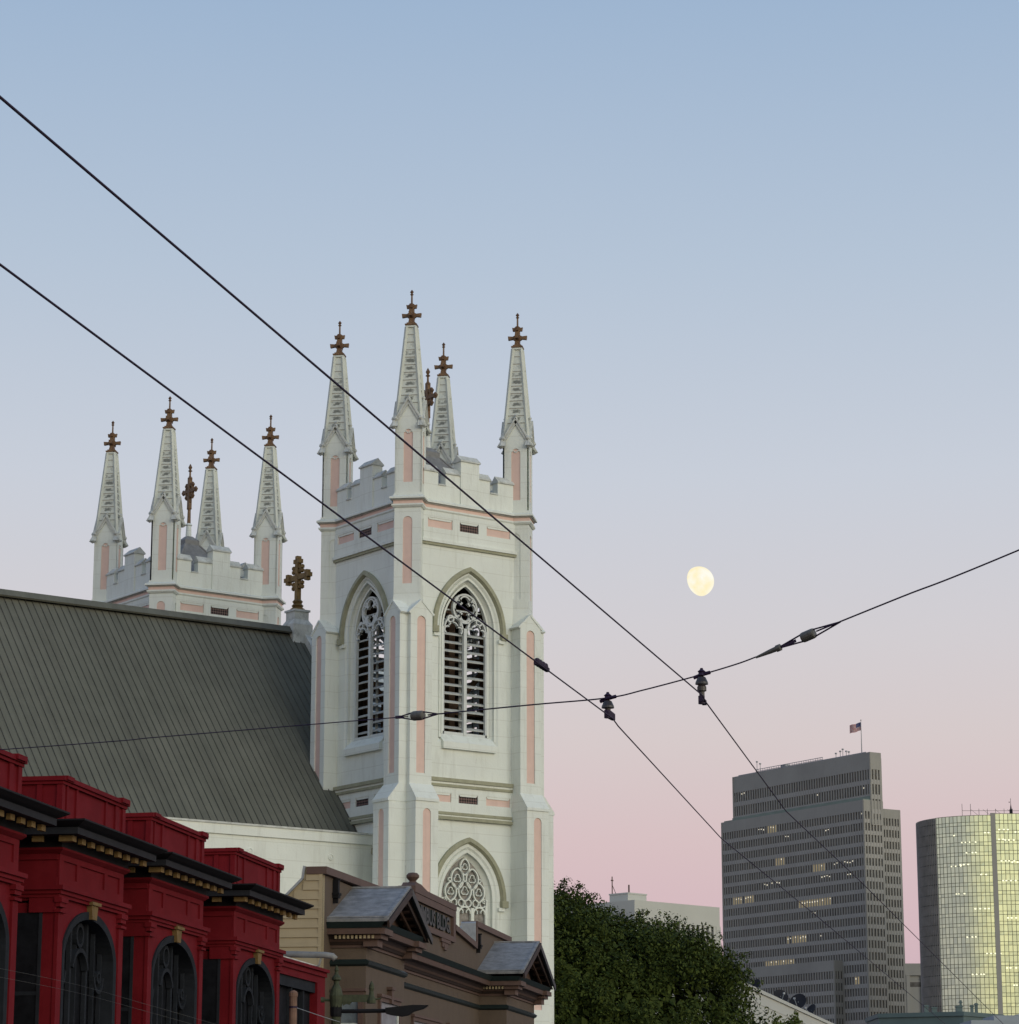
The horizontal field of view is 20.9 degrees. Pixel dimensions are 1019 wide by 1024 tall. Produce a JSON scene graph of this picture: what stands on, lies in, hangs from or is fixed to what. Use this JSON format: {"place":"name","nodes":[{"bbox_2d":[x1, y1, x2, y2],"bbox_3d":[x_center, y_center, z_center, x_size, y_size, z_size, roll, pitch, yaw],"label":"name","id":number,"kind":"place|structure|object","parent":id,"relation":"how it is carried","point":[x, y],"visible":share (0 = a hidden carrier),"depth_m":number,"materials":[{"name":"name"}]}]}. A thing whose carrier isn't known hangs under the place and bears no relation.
{"place":"outdoors","nodes":[
{"label":"outdoors","id":0,"kind":"place"},
{"bbox_2d":[0,716,407,749],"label":"span wire","id":1,"kind":"object","parent":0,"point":[203,733],"visible":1,"depth_m":22.89,"materials":[{"name":"black metal"}]},
{"bbox_2d":[0,263,944,1023],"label":"trolley wire","id":2,"kind":"object","parent":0,"point":[372,541],"visible":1,"depth_m":13.98,"materials":[{"name":"black metal"}]},
{"bbox_2d":[0,0,1018,962],"label":"sky","id":3,"kind":"structure","parent":0,"point":[757,261],"materials":[{"name":"blue"}]},
{"bbox_2d":[571,877,720,960],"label":"white office block","id":4,"kind":"structure","parent":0,"point":[628,902],"depth_m":501.35,"materials":[{"name":"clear concrete"}]},
{"bbox_2d":[687,566,713,595],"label":"moon","id":5,"kind":"object","parent":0,"point":[700,581],"visible":1,"depth_m":6098.80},
{"bbox_2d":[721,748,906,1023],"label":"office tower","id":6,"kind":"structure","parent":0,"point":[834,806],"depth_m":1017.41,"materials":[{"name":"grey concrete"}]},
{"bbox_2d":[850,720,861,752],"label":"flagpole","id":7,"kind":"object","parent":6,"relation":"on","point":[855,727],"visible":1,"depth_m":1012.08,"materials":[{"name":"metal"}]},
{"bbox_2d":[905,963,921,1012],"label":"grey concrete block","id":8,"kind":"structure","parent":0,"point":[913,978],"depth_m":1135.01,"materials":[{"name":"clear concrete"}]},
{"bbox_2d":[916,798,1018,1014],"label":"glass tower","id":9,"kind":"structure","parent":0,"point":[968,883],"depth_m":897.39,"materials":[{"name":"yellow glass"}]},
{"label":"ground","id":10,"kind":"structure","parent":0,"visible":0},
{"bbox_2d":[0,748,337,1023],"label":"red building","id":11,"kind":"structure","parent":10,"relation":"on","point":[101,891],"depth_m":54.77,"materials":[{"name":"paint"}]},
{"bbox_2d":[2,977,189,1023],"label":"drop wire","id":12,"kind":"object","parent":11,"relation":"attached to","point":[99,998],"visible":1,"depth_m":39.54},
{"bbox_2d":[4,969,209,1022],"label":"drop wire","id":13,"kind":"object","parent":11,"relation":"attached to","point":[109,993],"visible":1,"depth_m":39.58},
{"bbox_2d":[0,290,554,1023],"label":"church","id":14,"kind":"structure","parent":10,"relation":"on","point":[176,636],"depth_m":124.15,"materials":[{"name":"white paint"}]},
{"bbox_2d":[337,570,387,756],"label":"belfry window","id":15,"kind":"structure","parent":14,"relation":"in","point":[372,742],"depth_m":124.58,"materials":[{"name":"white paint"}]},
{"bbox_2d":[373,626,383,733],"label":"belfry window","id":16,"kind":"structure","parent":14,"relation":"in","point":[380,631],"depth_m":127.81,"materials":[{"name":"black paint"}]},
{"bbox_2d":[432,567,507,753],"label":"belfry window","id":17,"kind":"structure","parent":14,"relation":"in","point":[460,740],"depth_m":123.73,"materials":[{"name":"white paint"}]},
{"bbox_2d":[461,605,478,734],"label":"belfry window","id":18,"kind":"structure","parent":14,"relation":"in","point":[475,633],"depth_m":127.72,"materials":[{"name":"black paint"}]},
{"bbox_2d":[438,837,508,928],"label":"lower window","id":19,"kind":"structure","parent":14,"relation":"in","point":[462,886],"depth_m":121.54,"materials":[{"name":"white paint"}]},
{"bbox_2d":[289,990,297,1023],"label":"wooden pole","id":20,"kind":"object","parent":10,"relation":"on","point":[293,995],"visible":1,"depth_m":61.04,"materials":[{"name":"brown wood"}]},
{"bbox_2d":[298,1008,338,1021],"bbox_3d":[-4.226,11.114,60.983,0.956,0.325,0.034,-1,-13,3],"label":"guy wire","id":21,"kind":"object","parent":20,"relation":"attached to","point":[317,1014],"visible":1,"depth_m":60.98,"materials":[{"name":"metal"}]},
{"bbox_2d":[321,966,427,1023],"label":"street lamp","id":22,"kind":"object","parent":10,"relation":"on","point":[337,999],"visible":1,"depth_m":61.05,"materials":[{"name":"metal"}]},
{"bbox_2d":[279,866,555,1023],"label":"brown building","id":23,"kind":"structure","parent":10,"relation":"on","point":[410,942],"depth_m":80.26,"materials":[{"name":"paint"}]},
{"bbox_2d":[411,1014,442,1023],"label":"sash window","id":24,"kind":"structure","parent":23,"relation":"in","point":[415,1018],"depth_m":87.82,"materials":[{"name":"brown glass"}]},
{"bbox_2d":[554,876,776,1023],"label":"broadleaf tree","id":25,"kind":"object","parent":10,"relation":"on","point":[599,978],"visible":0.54,"depth_m":137.05,"materials":[{"name":"green plant"}]},
{"bbox_2d":[657,983,833,1023],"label":"white parapet building","id":26,"kind":"structure","parent":10,"relation":"on","point":[779,1007],"depth_m":202.58,"materials":[{"name":"white paint"}]},
{"bbox_2d":[749,979,759,987],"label":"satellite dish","id":27,"kind":"object","parent":26,"relation":"on","point":[756,981],"visible":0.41,"depth_m":200.68,"materials":[{"name":"metal"}]},
{"bbox_2d":[774,989,787,1000],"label":"satellite dish","id":28,"kind":"object","parent":26,"relation":"on","point":[781,994],"visible":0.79,"depth_m":212.98,"materials":[{"name":"metal"}]},
{"bbox_2d":[789,994,805,1007],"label":"satellite dish","id":29,"kind":"object","parent":26,"relation":"on","point":[798,1000],"visible":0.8,"depth_m":224.46,"materials":[{"name":"metal"}]},
{"bbox_2d":[804,1004,815,1012],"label":"satellite dish","id":30,"kind":"object","parent":26,"relation":"on","point":[811,1008],"visible":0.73,"depth_m":233.91,"materials":[{"name":"metal"}]},
{"bbox_2d":[865,1000,1002,1023],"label":"teal roofed building","id":31,"kind":"structure","parent":10,"relation":"on","point":[959,1015],"depth_m":397.14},
{"bbox_2d":[960,1014,1018,1023],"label":"pale grey building","id":32,"kind":"structure","parent":10,"relation":"on","point":[1007,1019],"depth_m":379.03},
{"bbox_3d":[14.000,-0.341,12.296,0.480,9.830,0.468,0,-13,0],"label":"trolley pole","id":33,"kind":"object","parent":10,"relation":"on","visible":0},
{"bbox_2d":[816,549,1018,631],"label":"span wire","id":34,"kind":"object","parent":33,"relation":"attached to","point":[918,590],"visible":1,"depth_m":19.30,"materials":[{"name":"black metal"}]},
{"bbox_2d":[781,622,840,647],"bbox_3d":[2.137,0.892,19.818,0.560,0.159,0.076,-10,-16,36],"label":"strain insulator","id":35,"kind":"object","parent":34,"relation":"attached to","point":[808,635],"visible":1,"depth_m":19.78,"materials":[{"name":"grey ceramic"}]},
{"bbox_2d":[755,639,795,657],"bbox_3d":[1.926,0.990,19.956,0.343,0.105,0.050,-10,-16,36],"label":"turnbuckle","id":36,"kind":"object","parent":35,"relation":"attached to","point":[778,648],"visible":1,"depth_m":19.94,"materials":[{"name":"grey metal"}]},
{"bbox_2d":[428,656,755,715],"bbox_3d":[0.550,1.332,20.811,2.956,0.211,0.101,-9,-16,34],"label":"span wire","id":37,"kind":"object","parent":36,"relation":"attached to","point":[589,699],"visible":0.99,"depth_m":20.72,"materials":[{"name":"black metal"}]},
{"bbox_2d":[395,710,437,720],"bbox_3d":[-0.728,1.602,21.696,0.410,0.077,0.076,-9,-16,33],"label":"strain insulator","id":38,"kind":"object","parent":37,"relation":"attached to","point":[417,715],"visible":1,"depth_m":21.66,"materials":[{"name":"grey ceramic"}]},
{"bbox_2d":[599,692,616,720],"bbox_3d":[0.737,1.461,20.699,0.128,0.200,0.250,0,-13,0],"label":"wire hanger","id":39,"kind":"object","parent":37,"relation":"hanging from","point":[607,705],"visible":0.94,"depth_m":20.61,"materials":[{"name":"black metal"}]},
{"bbox_2d":[693,668,710,704],"bbox_3d":[1.407,1.284,20.262,0.118,0.270,0.158,3,-13,-11],"label":"wire hanger","id":40,"kind":"object","parent":37,"relation":"hanging from","point":[701,682],"visible":0.99,"depth_m":20.21,"materials":[{"name":"black metal"}]},
{"bbox_2d":[0,95,1001,1022],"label":"trolley wire","id":41,"kind":"object","parent":40,"relation":"hanging from","point":[14,109],"visible":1,"depth_m":12.11,"materials":[{"name":"black metal"}]},
{"bbox_2d":[534,658,549,671],"bbox_3d":[0.217,1.028,18.591,0.046,0.049,0.320,-4,-14,15],"label":"wire splice","id":42,"kind":"object","parent":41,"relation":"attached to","point":[542,663],"visible":0.85,"depth_m":18.53,"materials":[{"name":"black metal"}]},
{"label":"road","id":43,"kind":"structure","parent":0,"visible":0},
{"bbox_2d":[771,1010,802,1023],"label":"tree","id":44,"kind":"object","parent":43,"relation":"on","point":[794,1020],"visible":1,"depth_m":108.27,"materials":[{"name":"green plant"}]}
]}

